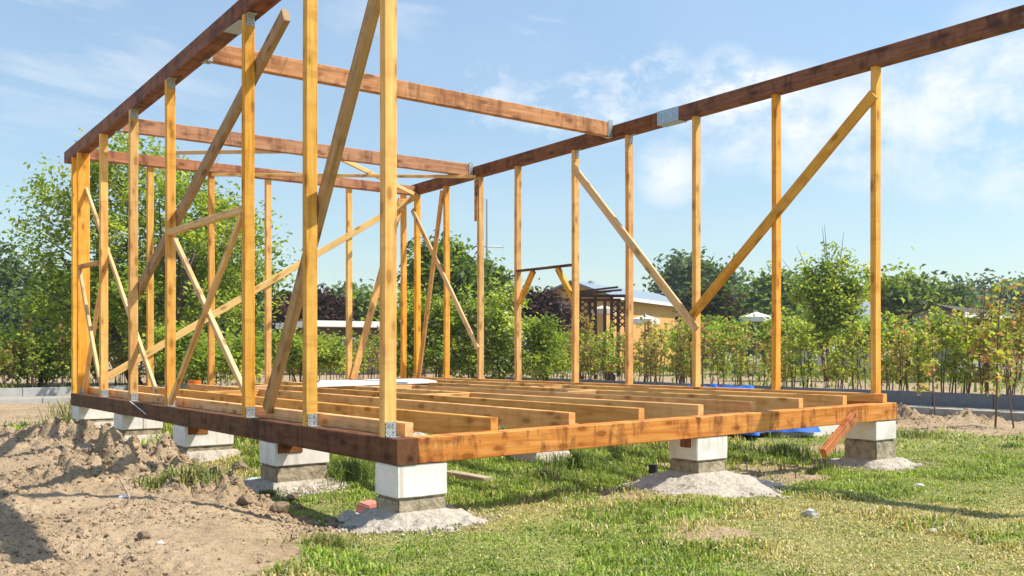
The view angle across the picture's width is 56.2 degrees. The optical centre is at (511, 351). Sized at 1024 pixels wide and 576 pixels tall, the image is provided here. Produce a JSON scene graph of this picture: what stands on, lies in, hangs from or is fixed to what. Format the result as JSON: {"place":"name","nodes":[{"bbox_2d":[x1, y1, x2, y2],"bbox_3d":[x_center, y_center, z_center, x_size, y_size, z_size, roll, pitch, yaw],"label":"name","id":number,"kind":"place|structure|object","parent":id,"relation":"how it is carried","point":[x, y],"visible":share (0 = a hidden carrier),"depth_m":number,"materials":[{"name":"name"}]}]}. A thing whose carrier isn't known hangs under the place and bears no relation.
{"place":"outdoors","nodes":[
{"label":"outdoors","id":0,"kind":"place"},
{"bbox_2d":[0,417,354,575],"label":"loose soil","id":1,"kind":"structure","parent":0,"point":[232,504],"depth_m":5.13,"materials":[{"name":"soil"}]},
{"bbox_2d":[0,353,1023,575],"bbox_3d":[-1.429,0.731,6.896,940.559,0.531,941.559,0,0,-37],"label":"ground","id":2,"kind":"structure","parent":0,"point":[228,564],"depth_m":5.11,"materials":[{"name":"soil"}]},
{"bbox_2d":[12,316,38,387],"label":"hedge shrub","id":3,"kind":"object","parent":2,"relation":"on","point":[28,326],"visible":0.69,"depth_m":19.82,"materials":[{"name":"green plant"}]},
{"bbox_2d":[0,237,52,353],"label":"tree","id":4,"kind":"object","parent":2,"relation":"on","point":[6,284],"visible":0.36,"depth_m":47.54,"materials":[{"name":"green plant"}]},
{"bbox_2d":[14,331,48,387],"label":"hedge shrub","id":5,"kind":"object","parent":2,"relation":"on","point":[30,357],"visible":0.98,"depth_m":19.55,"materials":[{"name":"green plant"}]},
{"bbox_2d":[0,397,70,403],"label":"kerb","id":6,"kind":"structure","parent":2,"relation":"on","point":[38,400],"depth_m":17.38,"materials":[{"name":"concrete"}]},
{"bbox_2d":[50,322,70,386],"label":"hedge shrub","id":7,"kind":"object","parent":2,"relation":"on","point":[62,336],"visible":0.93,"depth_m":19.75,"materials":[{"name":"green plant"}]},
{"bbox_2d":[0,320,122,386],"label":"shrub","id":8,"kind":"object","parent":2,"relation":"on","point":[21,364],"visible":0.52,"depth_m":20.07,"materials":[{"name":"green plant"}]},
{"bbox_2d":[10,398,113,426],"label":"grass tuft","id":9,"kind":"object","parent":2,"relation":"on","point":[64,409],"visible":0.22,"depth_m":12.14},
{"bbox_2d":[72,405,113,427],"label":"pier","id":10,"kind":"structure","parent":2,"relation":"on","point":[98,417],"depth_m":11.09,"materials":[{"name":"concrete"}]},
{"bbox_2d":[8,259,187,368],"bbox_3d":[-16.968,-1.598,39.639,7.124,5.457,7.103,0,0,-37],"label":"tree","id":11,"kind":"object","parent":2,"relation":"on","point":[43,320],"visible":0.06,"depth_m":38.91,"materials":[{"name":"green plant"}]},
{"bbox_2d":[111,338,127,384],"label":"hedge shrub","id":12,"kind":"object","parent":2,"relation":"on","point":[124,355],"visible":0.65,"depth_m":20.44,"materials":[{"name":"green plant"}]},
{"bbox_2d":[114,413,162,443],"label":"pier","id":13,"kind":"structure","parent":2,"relation":"on","point":[126,426],"depth_m":9.59,"materials":[{"name":"concrete"}]},
{"bbox_2d":[130,470,171,490],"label":"grass tuft","id":14,"kind":"object","parent":2,"relation":"on","point":[150,483],"visible":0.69,"depth_m":5.74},
{"bbox_2d":[0,128,302,384],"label":"fruit tree","id":15,"kind":"object","parent":2,"relation":"on","point":[188,241],"visible":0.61,"depth_m":20.91,"materials":[{"name":"green plant"}]},
{"bbox_2d":[115,311,277,386],"bbox_3d":[-6.252,0.139,19.650,3.115,1.987,3.058,0,0,-37],"label":"shrub","id":16,"kind":"object","parent":2,"relation":"on","point":[197,368],"visible":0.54,"depth_m":19.11,"materials":[{"name":"green plant"}]},
{"bbox_2d":[133,457,259,499],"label":"grass tuft","id":17,"kind":"object","parent":2,"relation":"on","point":[187,476],"visible":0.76,"depth_m":5.79,"materials":[{"name":"plant"}]},
{"bbox_2d":[154,252,294,348],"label":"tree","id":18,"kind":"object","parent":2,"relation":"on","point":[258,299],"visible":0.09,"depth_m":43.03,"materials":[{"name":"green plant"}]},
{"bbox_2d":[0,378,484,396],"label":"kerb","id":19,"kind":"structure","parent":2,"relation":"on","point":[32,391],"depth_m":19.25,"materials":[{"name":"concrete"}]},
{"bbox_2d":[244,440,347,494],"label":"pier","id":20,"kind":"structure","parent":2,"relation":"on","point":[283,467],"depth_m":6.54,"materials":[{"name":"concrete"}]},
{"bbox_2d":[258,283,355,332],"bbox_3d":[-8.073,-0.819,37.914,3.934,3.900,3.589,0,0,-37],"label":"purple tree","id":21,"kind":"object","parent":2,"relation":"on","point":[331,307],"visible":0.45,"depth_m":37.55,"materials":[{"name":"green plant"}]},
{"bbox_2d":[255,324,371,381],"bbox_3d":[-4.487,0.276,20.457,2.580,1.711,1.799,0,0,27],"label":"shrub","id":22,"kind":"object","parent":2,"relation":"on","point":[328,354],"visible":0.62,"depth_m":20.30,"materials":[{"name":"green plant"}]},
{"bbox_2d":[243,525,390,554],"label":"grass tuft","id":23,"kind":"object","parent":2,"relation":"on","point":[332,540],"visible":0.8,"depth_m":4.51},
{"bbox_2d":[314,456,374,489],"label":"grass tuft","id":24,"kind":"object","parent":2,"relation":"on","point":[352,470],"visible":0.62,"depth_m":6.76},
{"bbox_2d":[275,320,413,374],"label":"long shed","id":25,"kind":"structure","parent":2,"relation":"on","point":[335,327],"depth_m":31.51,"materials":[{"name":"white paint"}]},
{"bbox_2d":[319,278,397,321],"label":"tree","id":26,"kind":"object","parent":2,"relation":"on","point":[361,297],"visible":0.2,"depth_m":45.23,"materials":[{"name":"green plant"}]},
{"bbox_2d":[0,377,793,387],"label":"weeds","id":27,"kind":"object","parent":2,"relation":"on","point":[12,384],"visible":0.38,"depth_m":20.14,"materials":[{"name":"green plant"}]},
{"bbox_2d":[367,282,442,377],"bbox_3d":[-2.232,-0.235,21.280,1.872,2.733,2.074,0,0,10],"label":"shrub","id":28,"kind":"object","parent":2,"relation":"on","point":[410,339],"visible":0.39,"depth_m":21.19,"materials":[{"name":"green plant"}]},
{"bbox_2d":[342,462,490,533],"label":"pier","id":29,"kind":"structure","parent":2,"relation":"on","point":[412,497],"depth_m":5.21,"materials":[{"name":"concrete"}]},
{"bbox_2d":[397,291,468,377],"bbox_3d":[-1.738,-0.144,21.557,1.692,2.552,1.769,0,0,26],"label":"shrub","id":30,"kind":"object","parent":2,"relation":"on","point":[432,344],"visible":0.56,"depth_m":21.25,"materials":[{"name":"green plant"}]},
{"bbox_2d":[379,230,513,370],"bbox_3d":[-2.110,-1.591,34.015,4.631,5.444,4.824,0,0,16],"label":"tree","id":31,"kind":"object","parent":2,"relation":"on","point":[463,268],"visible":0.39,"depth_m":33.26,"materials":[{"name":"green plant"}]},
{"bbox_2d":[447,470,493,483],"bbox_3d":[-0.319,0.903,6.903,0.090,0.050,0.509,0,0,-38],"label":"plank","id":32,"kind":"object","parent":2,"relation":"on","point":[466,476],"visible":0.65,"depth_m":6.84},
{"bbox_2d":[434,283,512,378],"bbox_3d":[-0.967,-0.217,21.491,1.697,2.697,1.691,0,0,-37],"label":"shrub","id":33,"kind":"object","parent":2,"relation":"on","point":[470,359],"visible":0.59,"depth_m":21.30,"materials":[{"name":"green plant"}]},
{"bbox_2d":[458,282,532,379],"bbox_3d":[-0.329,-0.213,21.440,1.803,2.689,1.813,0,0,-17],"label":"shrub","id":34,"kind":"object","parent":2,"relation":"on","point":[498,313],"visible":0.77,"depth_m":21.30,"materials":[{"name":"green plant"}]},
{"bbox_2d":[473,254,529,367],"bbox_3d":[-1.254,-1.368,37.904,4.101,4.998,3.683,0,0,-37],"label":"tree","id":35,"kind":"object","parent":2,"relation":"on","point":[505,277],"visible":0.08,"depth_m":37.80,"materials":[{"name":"green plant"}]},
{"bbox_2d":[464,464,593,485],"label":"grass tuft","id":36,"kind":"object","parent":2,"relation":"on","point":[542,472],"visible":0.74,"depth_m":6.87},
{"bbox_2d":[501,311,571,380],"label":"shrub","id":37,"kind":"object","parent":2,"relation":"on","point":[544,361],"visible":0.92,"depth_m":21.48,"materials":[{"name":"green plant"}]},
{"bbox_2d":[508,428,569,462],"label":"pier","id":38,"kind":"structure","parent":2,"relation":"on","point":[533,458],"depth_m":8.05,"materials":[{"name":"concrete"}]},
{"bbox_2d":[505,278,585,336],"bbox_3d":[1.087,-0.774,33.928,2.773,3.810,3.139,0,0,-37],"label":"purple tree","id":39,"kind":"object","parent":2,"relation":"on","point":[542,303],"visible":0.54,"depth_m":33.61,"materials":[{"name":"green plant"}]},
{"bbox_2d":[98,426,1023,575],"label":"grass","id":40,"kind":"structure","parent":2,"relation":"on","point":[568,492],"depth_m":5.27,"materials":[{"name":"plant"}]},
{"bbox_2d":[173,424,242,462],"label":"pier","id":41,"kind":"structure","parent":40,"relation":"on","point":[200,444],"depth_m":8.06,"materials":[{"name":"concrete"}]},
{"bbox_2d":[474,450,662,485],"bbox_3d":[0.474,0.841,7.518,1.351,0.208,1.814,0,0,-21],"label":"grass tuft","id":42,"kind":"object","parent":2,"relation":"on","point":[573,461],"visible":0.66,"depth_m":7.49,"materials":[{"name":"plant"}]},
{"bbox_2d":[206,456,942,538],"bbox_3d":[0.835,0.872,7.097,6.042,0.224,2.832,0,0,-29],"label":"mortar rubble","id":43,"kind":"object","parent":2,"relation":"on","point":[307,491],"visible":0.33,"depth_m":6.25,"materials":[{"name":"concrete"}]},
{"bbox_2d":[579,309,599,373],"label":"hedge shrub","id":44,"kind":"object","parent":2,"relation":"on","point":[587,326],"visible":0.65,"depth_m":24.23,"materials":[{"name":"green plant"}]},
{"bbox_2d":[579,339,600,379],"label":"hedge shrub","id":45,"kind":"object","parent":2,"relation":"on","point":[587,355],"visible":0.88,"depth_m":23.19,"materials":[{"name":"green plant"}]},
{"bbox_2d":[579,286,624,378],"bbox_3d":[2.525,-0.449,27.883,1.521,2.761,2.335,0,0,0],"label":"pergola","id":46,"kind":"object","parent":2,"relation":"on","point":[595,293],"visible":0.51,"depth_m":26.99,"materials":[{"name":"wood"}]},
{"bbox_2d":[592,327,619,379],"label":"hedge shrub","id":47,"kind":"object","parent":2,"relation":"on","point":[605,348],"visible":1,"depth_m":22.49,"materials":[{"name":"green plant"}]},
{"bbox_2d":[548,280,683,367],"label":"house","id":48,"kind":"structure","parent":2,"relation":"on","point":[653,304],"depth_m":43.19,"materials":[{"name":"yellow paint"}]},
{"bbox_2d":[633,312,662,381],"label":"hedge shrub","id":49,"kind":"object","parent":2,"relation":"on","point":[648,329],"visible":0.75,"depth_m":21.72,"materials":[{"name":"green plant"}]},
{"bbox_2d":[638,333,665,381],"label":"hedge shrub","id":50,"kind":"object","parent":2,"relation":"on","point":[655,370],"visible":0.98,"depth_m":21.12,"materials":[{"name":"green plant"}]},
{"bbox_2d":[647,322,672,381],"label":"hedge shrub","id":51,"kind":"object","parent":2,"relation":"on","point":[665,348],"visible":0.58,"depth_m":21.89,"materials":[{"name":"green plant"}]},
{"bbox_2d":[661,318,689,382],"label":"hedge shrub","id":52,"kind":"object","parent":2,"relation":"on","point":[670,369],"visible":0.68,"depth_m":20.79,"materials":[{"name":"green plant"}]},
{"bbox_2d":[667,321,691,382],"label":"hedge shrub","id":53,"kind":"object","parent":2,"relation":"on","point":[684,340],"visible":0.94,"depth_m":20.48,"materials":[{"name":"green plant"}]},
{"bbox_2d":[672,319,714,383],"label":"hedge shrub","id":54,"kind":"object","parent":2,"relation":"on","point":[707,361],"visible":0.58,"depth_m":20.34,"materials":[{"name":"green plant"}]},
{"bbox_2d":[663,314,724,373],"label":"shrub","id":55,"kind":"object","parent":2,"relation":"on","point":[710,327],"visible":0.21,"depth_m":30.64,"materials":[{"name":"green plant"}]},
{"bbox_2d":[633,246,758,363],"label":"tree","id":56,"kind":"object","parent":2,"relation":"on","point":[677,276],"visible":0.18,"depth_m":70.94,"materials":[{"name":"green plant"}]},
{"bbox_2d":[621,436,788,497],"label":"pier","id":57,"kind":"structure","parent":2,"relation":"on","point":[699,464],"depth_m":6.56,"materials":[{"name":"concrete"}]},
{"bbox_2d":[64,0,1023,465],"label":"timber frame","id":58,"kind":"object","parent":57,"relation":"on","point":[460,418],"visible":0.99,"depth_m":8.35,"materials":[{"name":"brown wood"}]},
{"bbox_2d":[317,379,436,386],"bbox_3d":[-1.715,0.374,11.717,2.190,0.025,1.507,0,0,-37],"label":"insulation board","id":59,"kind":"object","parent":58,"relation":"on","point":[327,383],"visible":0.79,"depth_m":11.50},
{"bbox_2d":[819,412,857,456],"bbox_3d":[2.529,0.639,7.420,0.481,0.321,0.050,0,0,-41],"label":"prop","id":60,"kind":"object","parent":58,"relation":"attached to","point":[835,438],"visible":1,"depth_m":7.39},
{"bbox_2d":[691,317,727,383],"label":"hedge shrub","id":61,"kind":"object","parent":2,"relation":"on","point":[712,347],"visible":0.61,"depth_m":20.70,"materials":[{"name":"green plant"}]},
{"bbox_2d":[671,279,748,369],"bbox_3d":[8.248,-0.969,40.119,3.260,4.199,3.357,0,0,16],"label":"tree","id":62,"kind":"object","parent":2,"relation":"on","point":[720,303],"visible":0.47,"depth_m":39.40,"materials":[{"name":"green plant"}]},
{"bbox_2d":[707,333,735,383],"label":"hedge shrub","id":63,"kind":"object","parent":2,"relation":"on","point":[723,355],"visible":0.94,"depth_m":20.50,"materials":[{"name":"green plant"}]},
{"bbox_2d":[702,315,754,371],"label":"shrub","id":64,"kind":"object","parent":2,"relation":"on","point":[723,325],"visible":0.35,"depth_m":32.60,"materials":[{"name":"green plant"}]},
{"bbox_2d":[721,316,754,384],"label":"hedge shrub","id":65,"kind":"object","parent":2,"relation":"on","point":[730,329],"visible":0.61,"depth_m":20.33,"materials":[{"name":"green plant"}]},
{"bbox_2d":[723,313,757,384],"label":"hedge shrub","id":66,"kind":"object","parent":2,"relation":"on","point":[739,334],"visible":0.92,"depth_m":19.42,"materials":[{"name":"green plant"}]},
{"bbox_2d":[736,327,762,384],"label":"hedge shrub","id":67,"kind":"object","parent":2,"relation":"on","point":[745,354],"visible":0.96,"depth_m":19.20,"materials":[{"name":"green plant"}]},
{"bbox_2d":[689,383,820,435],"bbox_3d":[2.375,0.626,10.915,1.075,0.504,2.016,0,0,-40],"label":"tarpaulin","id":68,"kind":"object","parent":2,"relation":"on","point":[812,429],"visible":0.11,"depth_m":10.37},
{"bbox_2d":[488,376,1023,409],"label":"kerb","id":69,"kind":"structure","parent":2,"relation":"on","point":[969,400],"depth_m":15.85,"materials":[{"name":"concrete"}]},
{"bbox_2d":[722,260,810,363],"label":"tree","id":70,"kind":"object","parent":2,"relation":"on","point":[759,300],"visible":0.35,"depth_m":58.96,"materials":[{"name":"green plant"}]},
{"bbox_2d":[756,329,782,385],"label":"hedge shrub","id":71,"kind":"object","parent":2,"relation":"on","point":[761,346],"visible":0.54,"depth_m":18.86,"materials":[{"name":"green plant"}]},
{"bbox_2d":[749,311,812,370],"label":"shrub","id":72,"kind":"object","parent":2,"relation":"on","point":[763,333],"visible":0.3,"depth_m":29.91,"materials":[{"name":"green plant"}]},
{"bbox_2d":[727,439,844,466],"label":"grass tuft","id":73,"kind":"object","parent":2,"relation":"on","point":[781,450],"visible":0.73,"depth_m":8.59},
{"bbox_2d":[781,307,811,386],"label":"hedge shrub","id":74,"kind":"object","parent":2,"relation":"on","point":[787,341],"visible":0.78,"depth_m":18.30,"materials":[{"name":"green plant"}]},
{"bbox_2d":[784,315,822,387],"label":"hedge shrub","id":75,"kind":"object","parent":2,"relation":"on","point":[813,353],"visible":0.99,"depth_m":18.04,"materials":[{"name":"green plant"}]},
{"bbox_2d":[781,225,869,380],"bbox_3d":[8.374,-1.090,25.018,2.890,4.450,2.233,0,0,-37],"label":"tree","id":76,"kind":"object","parent":2,"relation":"on","point":[828,297],"visible":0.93,"depth_m":24.75,"materials":[{"name":"green plant"}]},
{"bbox_2d":[812,338,838,387],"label":"hedge shrub","id":77,"kind":"object","parent":2,"relation":"on","point":[827,365],"visible":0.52,"depth_m":18.47,"materials":[{"name":"green plant"}]},
{"bbox_2d":[822,335,853,388],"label":"hedge shrub","id":78,"kind":"object","parent":2,"relation":"on","point":[843,359],"visible":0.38,"depth_m":18.13,"materials":[{"name":"green plant"}]},
{"bbox_2d":[826,335,850,388],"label":"hedge shrub","id":79,"kind":"object","parent":2,"relation":"on","point":[836,359],"visible":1,"depth_m":17.57,"materials":[{"name":"green plant"}]},
{"bbox_2d":[837,312,869,388],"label":"hedge shrub","id":80,"kind":"object","parent":2,"relation":"on","point":[852,328],"visible":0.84,"depth_m":17.95,"materials":[{"name":"green plant"}]},
{"bbox_2d":[828,312,894,373],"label":"shrub","id":81,"kind":"object","parent":2,"relation":"on","point":[868,332],"visible":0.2,"depth_m":30.83,"materials":[{"name":"green plant"}]},
{"bbox_2d":[814,420,922,470],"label":"pier","id":82,"kind":"structure","parent":2,"relation":"on","point":[868,445],"depth_m":7.89,"materials":[{"name":"concrete"}]},
{"bbox_2d":[867,336,897,389],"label":"hedge shrub","id":83,"kind":"object","parent":2,"relation":"on","point":[884,359],"visible":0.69,"depth_m":16.80,"materials":[{"name":"green plant"}]},
{"bbox_2d":[867,313,911,370],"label":"shrub","id":84,"kind":"object","parent":2,"relation":"on","point":[897,319],"visible":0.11,"depth_m":33.71,"materials":[{"name":"green plant"}]},
{"bbox_2d":[881,311,907,389],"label":"hedge shrub","id":85,"kind":"object","parent":2,"relation":"on","point":[889,336],"visible":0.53,"depth_m":17.28,"materials":[{"name":"green plant"}]},
{"bbox_2d":[884,329,916,390],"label":"hedge shrub","id":86,"kind":"object","parent":2,"relation":"on","point":[903,339],"visible":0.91,"depth_m":16.57,"materials":[{"name":"green plant"}]},
{"bbox_2d":[887,310,940,390],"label":"hedge shrub","id":87,"kind":"object","parent":2,"relation":"on","point":[900,328],"visible":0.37,"depth_m":17.07,"materials":[{"name":"green plant"}]},
{"bbox_2d":[902,328,931,389],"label":"hedge shrub","id":88,"kind":"object","parent":2,"relation":"on","point":[918,349],"visible":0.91,"depth_m":16.21,"materials":[{"name":"green plant"}]},
{"bbox_2d":[858,247,986,365],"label":"tree","id":89,"kind":"object","parent":2,"relation":"on","point":[902,294],"visible":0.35,"depth_m":46.95,"materials":[{"name":"green plant"}]},
{"bbox_2d":[911,312,950,414],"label":"hedge shrub","id":90,"kind":"object","parent":2,"relation":"on","point":[926,369],"visible":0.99,"depth_m":12.60,"materials":[{"name":"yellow plant"}]},
{"bbox_2d":[898,313,967,379],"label":"shrub","id":91,"kind":"object","parent":2,"relation":"on","point":[918,326],"visible":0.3,"depth_m":23.83,"materials":[{"name":"green plant"}]},
{"bbox_2d":[896,427,977,440],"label":"grass tuft","id":92,"kind":"object","parent":2,"relation":"on","point":[915,434],"visible":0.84,"depth_m":10.43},
{"bbox_2d":[919,304,975,392],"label":"hedge shrub","id":93,"kind":"object","parent":2,"relation":"on","point":[945,364],"visible":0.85,"depth_m":16.00,"materials":[{"name":"green plant"}]},
{"bbox_2d":[903,304,1023,375],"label":"grey shed","id":94,"kind":"structure","parent":2,"relation":"on","point":[948,309],"depth_m":28.59,"materials":[{"name":"white paint"}]},
{"bbox_2d":[927,272,1004,310],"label":"tree","id":95,"kind":"object","parent":2,"relation":"on","point":[960,278],"depth_m":79.04,"materials":[{"name":"green plant"}]},
{"bbox_2d":[950,324,982,392],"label":"hedge shrub","id":96,"kind":"object","parent":2,"relation":"on","point":[965,357],"visible":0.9,"depth_m":15.69,"materials":[{"name":"green plant"}]},
{"bbox_2d":[909,407,1023,421],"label":"kerb","id":97,"kind":"structure","parent":2,"relation":"on","point":[1018,417],"depth_m":13.32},
{"bbox_2d":[941,283,1009,393],"bbox_3d":[7.752,-0.158,16.170,0.774,2.006,1.064,0,0,-41],"label":"hedge shrub","id":98,"kind":"object","parent":2,"relation":"on","point":[968,321],"visible":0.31,"depth_m":16.08,"materials":[{"name":"green plant"}]},
{"bbox_2d":[962,301,993,390],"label":"hedge shrub","id":99,"kind":"object","parent":2,"relation":"on","point":[980,314],"visible":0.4,"depth_m":16.00,"materials":[{"name":"green plant"}]},
{"bbox_2d":[968,321,1003,393],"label":"hedge shrub","id":100,"kind":"object","parent":2,"relation":"on","point":[986,350],"visible":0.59,"depth_m":15.41,"materials":[{"name":"green plant"}]},
{"bbox_2d":[962,279,1023,427],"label":"sapling","id":101,"kind":"object","parent":2,"relation":"on","point":[983,334],"visible":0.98,"depth_m":11.25,"materials":[{"name":"green plant"}]},
{"bbox_2d":[965,268,1023,313],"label":"tree","id":102,"kind":"object","parent":2,"relation":"on","point":[1009,296],"visible":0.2,"depth_m":93.61,"materials":[{"name":"green plant"}]},
{"bbox_2d":[977,330,1022,428],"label":"hedge shrub","id":103,"kind":"object","parent":2,"relation":"on","point":[1010,364],"visible":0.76,"depth_m":11.42,"materials":[{"name":"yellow plant"}]},
{"bbox_2d":[988,307,1023,394],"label":"hedge shrub","id":104,"kind":"object","parent":2,"relation":"on","point":[995,320],"visible":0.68,"depth_m":15.15,"materials":[{"name":"green plant"}]},
{"bbox_2d":[993,298,1023,394],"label":"hedge shrub","id":105,"kind":"object","parent":2,"relation":"on","point":[1018,354],"visible":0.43,"depth_m":15.65,"materials":[{"name":"green plant"}]},
{"bbox_2d":[1001,283,1023,354],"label":"hedge shrub","id":106,"kind":"object","parent":2,"relation":"on","point":[1021,316],"visible":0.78,"depth_m":15.57,"materials":[{"name":"green plant"}]},
{"bbox_2d":[0,364,1023,394],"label":"meadow","id":107,"kind":"structure","parent":0,"point":[732,375],"depth_m":26.06,"materials":[{"name":"green plant"}]},
{"bbox_2d":[0,0,1023,352],"label":"sky","id":108,"kind":"structure","parent":0,"point":[952,120],"materials":[{"name":"blue"}]},
{"bbox_2d":[895,404,1023,441],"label":"loose soil","id":109,"kind":"structure","parent":0,"point":[914,418],"depth_m":11.96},
{"bbox_2d":[897,404,1023,412],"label":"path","id":110,"kind":"structure","parent":0,"point":[988,409],"depth_m":14.96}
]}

